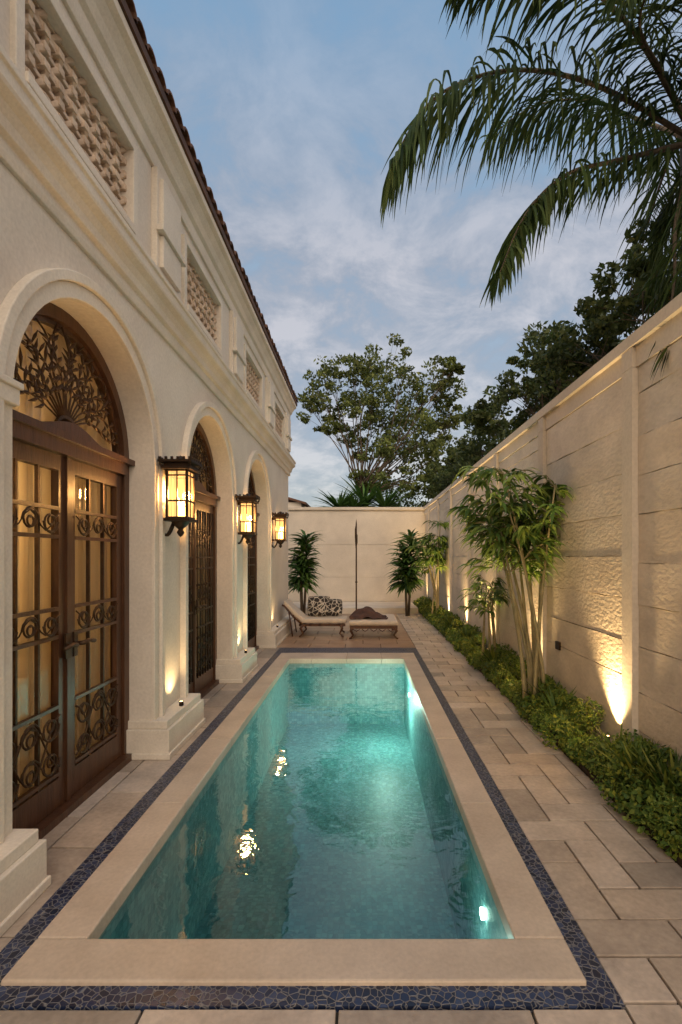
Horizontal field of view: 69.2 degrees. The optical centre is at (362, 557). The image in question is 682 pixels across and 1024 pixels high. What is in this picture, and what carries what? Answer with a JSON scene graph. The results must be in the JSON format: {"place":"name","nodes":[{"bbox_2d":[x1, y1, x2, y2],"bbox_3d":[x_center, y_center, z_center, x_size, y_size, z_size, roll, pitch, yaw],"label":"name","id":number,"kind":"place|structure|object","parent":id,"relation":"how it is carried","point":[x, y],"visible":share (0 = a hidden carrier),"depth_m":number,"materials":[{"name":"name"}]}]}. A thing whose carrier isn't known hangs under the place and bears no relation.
{"place":"outdoors","nodes":[
{"label":"outdoors","id":0,"kind":"place"},
{"bbox_2d":[0,612,681,1023],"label":"pavement","id":1,"kind":"structure","parent":0,"point":[604,862],"depth_m":2.78,"materials":[{"name":"stone"}]},
{"bbox_2d":[386,528,427,615],"bbox_3d":[1.281,0.426,14.339,1.414,2.554,1.419,0,0,39],"label":"dracaena plant","id":2,"kind":"object","parent":1,"relation":"on","point":[406,574],"visible":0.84,"depth_m":14.20,"materials":[{"name":"green plant"}]},
{"bbox_2d":[277,614,414,647],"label":"patio","id":3,"kind":"structure","parent":0,"point":[315,637],"depth_m":10.34,"materials":[{"name":"stone"}]},
{"bbox_2d":[288,529,324,613],"bbox_3d":[-1.720,0.437,14.213,1.347,2.532,1.407,0,0,0],"label":"dracaena plant","id":4,"kind":"object","parent":3,"relation":"on","point":[301,564],"visible":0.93,"depth_m":14.08,"materials":[{"name":"green plant"}]},
{"bbox_2d":[282,596,346,636],"bbox_3d":[-1.038,1.281,10.820,1.376,0.830,0.748,0,0,0],"label":"sun lounger","id":5,"kind":"object","parent":3,"relation":"on","point":[323,609],"visible":1,"depth_m":10.87,"materials":[{"name":"beige fabric"}]},
{"bbox_2d":[355,520,357,609],"bbox_3d":[-0.170,0.357,12.495,0.306,2.686,0.291,0,0,0],"label":"garden pole","id":6,"kind":"object","parent":3,"relation":"on","point":[356,538],"visible":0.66,"depth_m":12.48,"materials":[{"name":"metal"}]},
{"bbox_2d":[349,606,397,638],"bbox_3d":[0.219,1.388,10.838,1.028,0.623,1.309,0,0,0],"label":"sun lounger","id":7,"kind":"object","parent":3,"relation":"on","point":[367,617],"visible":1,"depth_m":10.22,"materials":[{"name":"beige fabric"}]},
{"bbox_2d":[133,0,681,506],"label":"sky","id":8,"kind":"structure","parent":0,"point":[293,113],"materials":[{"name":"blue"}]},
{"bbox_2d":[137,632,678,1023],"bbox_3d":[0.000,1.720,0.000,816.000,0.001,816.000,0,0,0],"label":"ground","id":9,"kind":"structure","parent":0,"point":[336,1020],"depth_m":1.85,"materials":[{"name":"beige stone"}]},
{"bbox_2d":[0,0,297,936],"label":"villa","id":10,"kind":"object","parent":9,"relation":"on","point":[136,340],"visible":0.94,"depth_m":3.75,"materials":[{"name":"paint"}]},
{"bbox_2d":[12,302,134,838],"bbox_3d":[-2.005,0.031,3.349,0.205,3.356,1.697,0,0,0],"label":"arched door","id":11,"kind":"structure","parent":10,"relation":"in","point":[60,446],"depth_m":3.33,"materials":[{"name":"brown wood"}]},
{"bbox_2d":[158,456,201,536],"bbox_3d":[-1.637,-0.540,4.369,0.333,0.722,0.289,0,0,0],"label":"wall lantern","id":12,"kind":"object","parent":10,"relation":"attached to","point":[179,519],"depth_m":4.30,"materials":[{"name":"glass"}]},
{"bbox_2d":[188,422,220,698],"bbox_3d":[-2.005,0.031,5.865,0.205,3.356,1.697,0,0,0],"label":"arched door","id":13,"kind":"structure","parent":10,"relation":"in","point":[201,680],"depth_m":6.15,"materials":[{"name":"brown wood"}]},
{"bbox_2d":[235,493,259,543],"bbox_3d":[-1.637,-0.540,6.919,0.333,0.722,0.289,0,0,0],"label":"wall lantern","id":14,"kind":"object","parent":10,"relation":"attached to","point":[247,500],"depth_m":6.87,"materials":[{"name":"glass"}]},
{"bbox_2d":[248,470,259,651],"bbox_3d":[-2.005,0.031,8.415,0.205,3.356,1.697,0,0,0],"label":"arched door","id":15,"kind":"structure","parent":10,"relation":"in","point":[252,546],"depth_m":8.89,"materials":[{"name":"brown wood"}]},
{"bbox_2d":[272,511,288,547],"bbox_3d":[-1.637,-0.540,9.656,0.333,0.722,0.289,0,0,0],"label":"wall lantern","id":16,"kind":"object","parent":10,"relation":"attached to","point":[279,540],"depth_m":9.61,"materials":[{"name":"glass"}]},
{"bbox_2d":[288,497,310,506],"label":"neighbour outbuilding","id":17,"kind":"structure","parent":9,"relation":"on","point":[292,502],"depth_m":19.04,"materials":[{"name":"paint"}]},
{"bbox_2d":[0,648,624,1011],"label":"swimming pool","id":18,"kind":"structure","parent":9,"relation":"in","point":[337,829],"depth_m":3.58,"materials":[{"name":"tile"}]},
{"bbox_2d":[309,485,363,506],"bbox_3d":[-0.913,-0.549,19.282,2.417,4.502,2.390,0,0,0],"label":"yucca plant","id":19,"kind":"object","parent":9,"relation":"on","point":[332,500],"visible":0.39,"depth_m":18.87,"materials":[{"name":"green plant"}]},
{"bbox_2d":[333,492,375,506],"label":"yucca plant","id":20,"kind":"object","parent":9,"relation":"on","point":[352,501],"visible":0.34,"depth_m":18.72,"materials":[{"name":"green plant"}]},
{"bbox_2d":[288,507,424,613],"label":"boundary wall","id":21,"kind":"structure","parent":9,"relation":"on","point":[379,529],"depth_m":17.07,"materials":[{"name":"paint"}]},
{"bbox_2d":[333,477,392,506],"bbox_3d":[-0.064,-0.778,19.746,2.994,4.959,2.872,0,0,-34],"label":"yucca plant","id":22,"kind":"object","parent":9,"relation":"on","point":[359,493],"visible":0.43,"depth_m":19.39,"materials":[{"name":"green plant"}]},
{"bbox_2d":[296,333,468,504],"bbox_3d":[1.009,-4.855,24.024,8.399,13.127,6.553,0,0,0],"label":"broadleaf tree","id":23,"kind":"object","parent":9,"relation":"on","point":[430,425],"visible":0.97,"depth_m":22.95,"materials":[{"name":"green plant"}]},
{"bbox_2d":[362,485,408,506],"bbox_3d":[0.816,-0.583,19.358,2.416,4.569,2.190,0,0,0],"label":"yucca plant","id":24,"kind":"object","parent":9,"relation":"on","point":[389,500],"visible":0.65,"depth_m":19.11,"materials":[{"name":"green plant"}]},
{"bbox_2d":[389,490,437,506],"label":"background foliage","id":25,"kind":"object","parent":9,"relation":"on","point":[416,504],"visible":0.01,"depth_m":21.24,"materials":[{"name":"green plant"}]},
{"bbox_2d":[418,463,449,502],"bbox_3d":[3.647,-1.100,20.275,2.450,5.618,5.414,0,0,0],"label":"evergreen tree","id":26,"kind":"object","parent":9,"relation":"on","point":[433,479],"visible":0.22,"depth_m":19.38,"materials":[{"name":"green plant"}]},
{"bbox_2d":[439,442,472,487],"bbox_3d":[3.524,-1.008,16.186,2.137,5.433,5.541,0,0,0],"label":"evergreen tree","id":27,"kind":"object","parent":9,"relation":"on","point":[454,462],"visible":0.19,"depth_m":15.02,"materials":[{"name":"green plant"}]},
{"bbox_2d":[458,384,536,465],"bbox_3d":[3.443,-1.043,11.636,2.639,5.504,4.944,0,0,0],"label":"evergreen tree","id":28,"kind":"object","parent":9,"relation":"on","point":[481,420],"visible":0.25,"depth_m":10.99,"materials":[{"name":"green plant"}]},
{"bbox_2d":[380,0,681,381],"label":"palm tree","id":29,"kind":"object","parent":9,"relation":"on","point":[541,208],"visible":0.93,"depth_m":4.00,"materials":[{"name":"green plant"}]},
{"bbox_2d":[421,613,681,867],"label":"planting bed","id":30,"kind":"object","parent":9,"relation":"on","point":[583,769],"depth_m":3.79,"materials":[{"name":"soil"}]},
{"bbox_2d":[402,520,448,616],"bbox_3d":[1.662,0.381,12.779,1.314,2.642,1.583,0,0,0],"label":"bamboo shrub","id":31,"kind":"object","parent":30,"relation":"on","point":[435,553],"visible":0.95,"depth_m":12.61,"materials":[{"name":"green plant"}]},
{"bbox_2d":[456,574,508,665],"bbox_3d":[1.799,0.981,7.423,0.814,1.441,0.980,0,0,0],"label":"bamboo shrub","id":32,"kind":"object","parent":30,"relation":"on","point":[488,607],"visible":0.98,"depth_m":7.41,"materials":[{"name":"green plant"}]},
{"bbox_2d":[445,465,575,698],"bbox_3d":[1.622,0.347,5.548,1.347,2.710,1.750,0,0,0],"label":"bamboo shrub","id":33,"kind":"object","parent":30,"relation":"on","point":[514,537],"visible":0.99,"depth_m":5.39,"materials":[{"name":"green plant"}]},
{"bbox_2d":[413,596,681,860],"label":"shrub border","id":34,"kind":"object","parent":30,"relation":"on","point":[643,776],"visible":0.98,"depth_m":3.92,"materials":[{"name":"green plant"}]},
{"bbox_2d":[423,292,681,766],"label":"boundary wall","id":35,"kind":"structure","parent":9,"relation":"on","point":[602,438],"depth_m":4.25,"materials":[{"name":"concrete"}]},
{"bbox_2d":[481,320,625,458],"bbox_3d":[3.691,-1.091,8.435,2.648,5.599,4.011,0,0,0],"label":"evergreen tree","id":36,"kind":"object","parent":9,"relation":"on","point":[515,391],"visible":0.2,"depth_m":9.15,"materials":[{"name":"green plant"}]},
{"bbox_2d":[528,218,681,397],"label":"evergreen tree","id":37,"kind":"object","parent":9,"relation":"on","point":[599,322],"visible":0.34,"depth_m":5.79,"materials":[{"name":"green plant"}]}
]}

